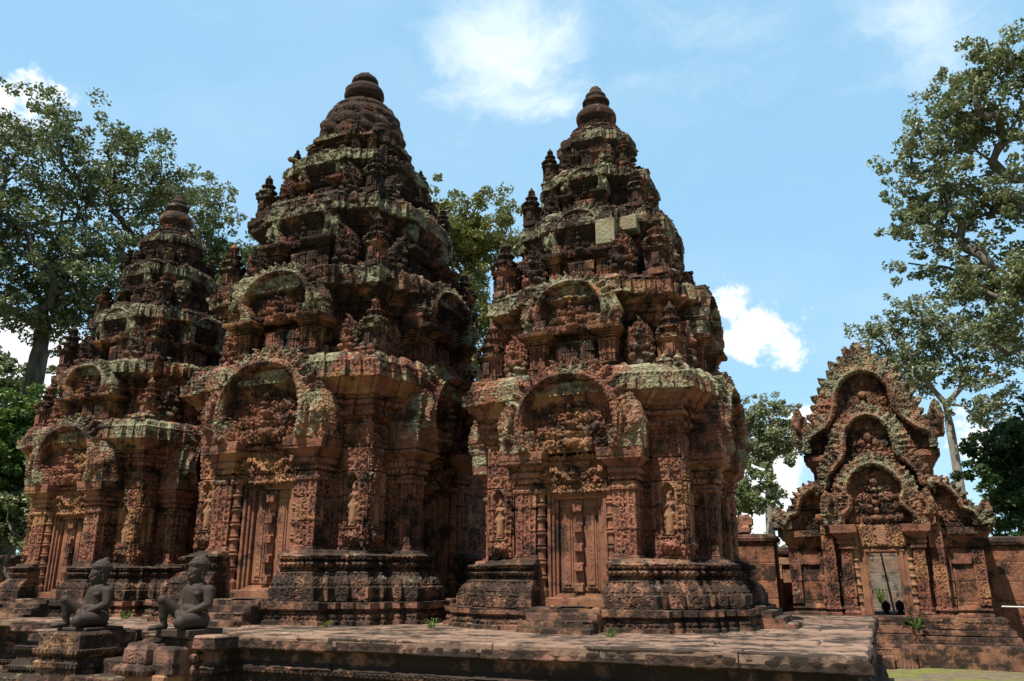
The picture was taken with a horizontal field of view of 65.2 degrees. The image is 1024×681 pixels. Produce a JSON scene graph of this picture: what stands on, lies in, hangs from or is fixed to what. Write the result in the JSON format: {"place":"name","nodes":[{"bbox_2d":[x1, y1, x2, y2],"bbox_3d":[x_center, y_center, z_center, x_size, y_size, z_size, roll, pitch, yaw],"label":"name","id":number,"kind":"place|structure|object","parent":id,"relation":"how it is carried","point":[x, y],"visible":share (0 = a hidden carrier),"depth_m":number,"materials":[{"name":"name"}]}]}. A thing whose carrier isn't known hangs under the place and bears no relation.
{"place":"outdoors","nodes":[
{"label":"outdoors","id":0,"kind":"place"},
{"bbox_2d":[0,195,226,617],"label":"temple tower","id":1,"kind":"structure","parent":0,"point":[108,445],"depth_m":13.65,"materials":[{"name":"stone"}]},
{"bbox_2d":[36,514,84,597],"bbox_3d":[-7.378,3.580,13.325,0.840,1.410,0.320,-7,-18,23],"label":"false door","id":2,"kind":"structure","parent":1,"relation":"in","point":[65,546],"depth_m":13.38,"materials":[{"name":"stone"}]},
{"bbox_2d":[183,516,196,562],"bbox_3d":[-5.529,3.781,14.005,0.320,1.410,0.840,-7,-18,23],"label":"false door","id":3,"kind":"structure","parent":1,"relation":"in","point":[188,549],"depth_m":13.94,"materials":[{"name":"stone"}]},
{"bbox_2d":[141,72,484,626],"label":"temple tower","id":4,"kind":"structure","parent":0,"point":[335,417],"depth_m":11.84,"materials":[{"name":"stone"}]},
{"bbox_2d":[228,481,293,598],"bbox_3d":[-3.463,2.839,11.431,0.995,1.671,0.379,-7,-18,23],"label":"false door","id":5,"kind":"structure","parent":4,"relation":"in","point":[267,511],"depth_m":11.46,"materials":[{"name":"stone"}]},
{"bbox_2d":[421,488,453,596],"bbox_3d":[-1.273,3.077,12.237,0.379,1.671,0.995,-7,-18,23],"label":"false door","id":6,"kind":"structure","parent":4,"relation":"in","point":[435,517],"depth_m":12.45,"materials":[{"name":"stone"}]},
{"bbox_2d":[0,0,1023,552],"label":"sky","id":7,"kind":"structure","parent":0,"point":[756,125],"materials":[{"name":"blue"}]},
{"bbox_2d":[443,86,803,634],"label":"temple tower","id":8,"kind":"structure","parent":0,"point":[609,447],"depth_m":10.11,"materials":[{"name":"stone"}]},
{"bbox_2d":[543,491,608,607],"bbox_3d":[0.826,2.546,9.822,0.840,1.410,0.320,-7,-18,23],"label":"false door","id":9,"kind":"structure","parent":8,"relation":"in","point":[577,523],"depth_m":9.82,"materials":[{"name":"stone"}]},
{"bbox_2d":[720,501,727,558],"bbox_3d":[2.674,2.746,10.502,0.320,1.410,0.840,-7,-18,23],"label":"false door","id":10,"kind":"structure","parent":8,"relation":"in","point":[722,517],"depth_m":10.85,"materials":[{"name":"stone"}]},
{"bbox_2d":[874,587,888,602],"bbox_3d":[8.699,5.999,18.837,0.418,0.362,0.409,9,-19,-28],"label":"weed","id":11,"kind":"object","parent":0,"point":[882,595],"visible":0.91,"depth_m":18.79,"materials":[{"name":"green plant"}]},
{"bbox_2d":[858,552,913,610],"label":"laterite wall","id":12,"kind":"structure","parent":0,"point":[877,574],"depth_m":19.69,"materials":[{"name":"grey stone"}]},
{"bbox_2d":[886,668,1023,680],"bbox_3d":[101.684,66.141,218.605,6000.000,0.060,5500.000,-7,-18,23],"label":"ground","id":13,"kind":"structure","parent":0,"point":[928,674],"depth_m":12.82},
{"bbox_2d":[0,555,21,582],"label":"laterite wall","id":14,"kind":"structure","parent":13,"relation":"on","point":[14,560],"depth_m":21.60,"materials":[{"name":"stone"}]},
{"bbox_2d":[0,471,30,578],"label":"leafy shrub","id":15,"kind":"object","parent":13,"relation":"on","point":[12,528],"visible":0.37,"depth_m":19.28,"materials":[{"name":"green plant"}]},
{"bbox_2d":[0,345,57,408],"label":"broadleaf tree","id":16,"kind":"object","parent":13,"relation":"on","point":[7,363],"visible":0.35,"depth_m":27.12,"materials":[{"name":"green plant"}]},
{"bbox_2d":[0,381,57,525],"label":"young tree","id":17,"kind":"object","parent":13,"relation":"on","point":[17,420],"visible":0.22,"depth_m":20.34,"materials":[{"name":"green plant"}]},
{"bbox_2d":[32,625,136,680],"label":"stone pedestal","id":18,"kind":"object","parent":13,"relation":"on","point":[65,653],"visible":0.86,"depth_m":8.97,"materials":[{"name":"stone"}]},
{"bbox_2d":[50,557,113,627],"bbox_3d":[-4.926,2.928,9.307,0.487,0.790,0.559,-12,-20,34],"label":"guardian statue","id":19,"kind":"object","parent":18,"relation":"on","point":[91,609],"visible":1,"depth_m":9.26,"materials":[{"name":"stone"}]},
{"bbox_2d":[0,74,216,554],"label":"broadleaf tree","id":20,"kind":"object","parent":13,"relation":"on","point":[60,272],"visible":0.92,"depth_m":25.39,"materials":[{"name":"green plant"}]},
{"bbox_2d":[112,627,222,680],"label":"stone pedestal","id":21,"kind":"object","parent":13,"relation":"on","point":[153,661],"visible":0.75,"depth_m":8.34,"materials":[{"name":"stone"}]},
{"bbox_2d":[148,554,214,630],"bbox_3d":[-3.541,2.741,8.738,0.498,0.807,0.571,-10,-19,31],"label":"guardian statue","id":22,"kind":"object","parent":21,"relation":"on","point":[191,607],"visible":0.99,"depth_m":8.69,"materials":[{"name":"stone"}]},
{"bbox_2d":[137,163,259,286],"bbox_3d":[-13.197,1.710,34.439,7.092,19.250,4.953,2,-17,-8],"label":"broadleaf tree","id":23,"kind":"object","parent":13,"relation":"on","point":[217,251],"visible":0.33,"depth_m":35.74,"materials":[{"name":"green plant"}]},
{"bbox_2d":[15,527,786,554],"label":"woods","id":24,"kind":"object","parent":13,"relation":"on","point":[18,553],"depth_m":61.07,"materials":[{"name":"green plant"}]},
{"bbox_2d":[0,615,889,680],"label":"stone terrace","id":25,"kind":"structure","parent":13,"relation":"on","point":[264,652],"depth_m":7.92,"materials":[{"name":"stone"}]},
{"bbox_2d":[118,611,132,618],"bbox_3d":[-5.656,4.025,11.716,0.230,0.115,0.225,-4,-17,14],"label":"weed","id":26,"kind":"object","parent":25,"relation":"on","point":[126,616],"visible":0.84,"depth_m":11.69,"materials":[{"name":"green plant"}]},
{"bbox_2d":[424,618,438,627],"bbox_3d":[-0.973,3.414,9.665,0.251,0.125,0.245,1,-16,-2],"label":"weed","id":27,"kind":"object","parent":25,"relation":"on","point":[431,625],"visible":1,"depth_m":9.63,"materials":[{"name":"green plant"}]},
{"bbox_2d":[51,615,826,645],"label":"fallen leaves","id":28,"kind":"object","parent":25,"relation":"on","point":[536,638],"visible":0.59,"depth_m":8.24,"materials":[{"name":"brown plant"}]},
{"bbox_2d":[468,474,486,557],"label":"wall","id":29,"kind":"structure","parent":25,"relation":"on","point":[476,532],"depth_m":14.52,"materials":[{"name":"stone"}]},
{"bbox_2d":[604,629,616,636],"bbox_3d":[1.004,2.978,8.132,0.184,0.094,0.188,14,-21,-39],"label":"weed","id":30,"kind":"object","parent":25,"relation":"on","point":[613,633],"visible":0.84,"depth_m":8.11,"materials":[{"name":"green plant"}]},
{"bbox_2d":[428,173,521,381],"bbox_3d":[-1.726,1.856,30.695,6.173,16.861,4.870,7,-18,-23],"label":"broadleaf tree","id":31,"kind":"object","parent":13,"relation":"on","point":[474,245],"visible":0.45,"depth_m":31.68,"materials":[{"name":"green plant"}]},
{"bbox_2d":[738,534,783,611],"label":"laterite wall","id":32,"kind":"structure","parent":13,"relation":"on","point":[760,551],"depth_m":16.77,"materials":[{"name":"stone"}]},
{"bbox_2d":[737,514,753,533],"bbox_3d":[4.995,4.007,17.385,0.480,0.440,0.300,-7,-18,23],"label":"broken carving","id":33,"kind":"object","parent":32,"relation":"on","point":[745,524],"visible":0.64,"depth_m":17.26,"materials":[{"name":"stone"}]},
{"bbox_2d":[734,459,788,517],"bbox_3d":[8.266,6.766,27.339,2.514,5.518,2.679,-7,-18,23],"label":"young tree","id":34,"kind":"object","parent":13,"relation":"on","point":[749,500],"visible":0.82,"depth_m":27.31,"materials":[{"name":"green plant"}]},
{"bbox_2d":[740,391,807,534],"bbox_3d":[10.670,6.312,31.982,4.032,9.063,3.205,-7,-18,23],"label":"broadleaf tree","id":35,"kind":"object","parent":13,"relation":"on","point":[764,447],"visible":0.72,"depth_m":32.09,"materials":[{"name":"green plant"}]},
{"bbox_2d":[778,547,794,611],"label":"laterite wall","id":36,"kind":"structure","parent":13,"relation":"on","point":[786,585],"depth_m":17.55,"materials":[{"name":"stone"}]},
{"bbox_2d":[782,565,794,606],"bbox_3d":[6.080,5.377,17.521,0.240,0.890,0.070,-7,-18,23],"label":"door","id":37,"kind":"structure","parent":36,"relation":"in","point":[787,582],"depth_m":17.50,"materials":[{"name":"stone"}]},
{"bbox_2d":[771,342,1023,672],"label":"gate pavilion","id":38,"kind":"structure","parent":13,"relation":"on","point":[866,438],"depth_m":15.22,"materials":[{"name":"stone"}]},
{"bbox_2d":[881,600,890,613],"bbox_3d":[7.392,5.434,15.742,0.377,0.612,0.433,-7,-18,23],"label":"guardian statue","id":39,"kind":"object","parent":38,"relation":"on","point":[885,605],"visible":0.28,"depth_m":15.81,"materials":[{"name":"stone"}]},
{"bbox_2d":[880,553,894,611],"bbox_3d":[7.870,4.974,16.820,0.044,1.500,0.044,-13,-14,21],"label":"prop pole","id":40,"kind":"object","parent":38,"relation":"on","point":[890,595],"visible":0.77,"depth_m":16.78,"materials":[{"name":"brown wood"}]},
{"bbox_2d":[892,600,904,613],"bbox_3d":[7.636,5.395,15.643,0.377,0.612,0.433,-4,-17,13],"label":"guardian statue","id":41,"kind":"object","parent":38,"relation":"on","point":[899,604],"visible":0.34,"depth_m":15.72,"materials":[{"name":"stone"}]},
{"bbox_2d":[903,616,924,627],"bbox_3d":[7.161,5.008,14.223,0.418,0.209,0.409,-13,-21,38],"label":"weed","id":42,"kind":"object","parent":38,"relation":"on","point":[914,624],"visible":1,"depth_m":14.21,"materials":[{"name":"green plant"}]},
{"bbox_2d":[1002,606,1023,607],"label":"barrier rope","id":43,"kind":"object","parent":38,"relation":"attached to","point":[1013,606],"visible":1,"depth_m":14.42,"materials":[{"name":"white"}]},
{"bbox_2d":[843,291,1023,498],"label":"broadleaf tree","id":44,"kind":"object","parent":13,"relation":"on","point":[926,376],"visible":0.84,"depth_m":28.64,"materials":[{"name":"green plant"}]},
{"bbox_2d":[865,17,1023,369],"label":"broadleaf tree","id":45,"kind":"object","parent":13,"relation":"on","point":[972,130],"visible":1,"depth_m":22.19,"materials":[{"name":"green plant"}]},
{"bbox_2d":[948,392,1023,536],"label":"broadleaf tree","id":46,"kind":"object","parent":13,"relation":"on","point":[999,463],"visible":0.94,"depth_m":21.68,"materials":[{"name":"green plant"}]},
{"bbox_2d":[982,536,1023,640],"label":"laterite wall","id":47,"kind":"structure","parent":13,"relation":"on","point":[1004,558],"depth_m":15.03,"materials":[{"name":"stone"}]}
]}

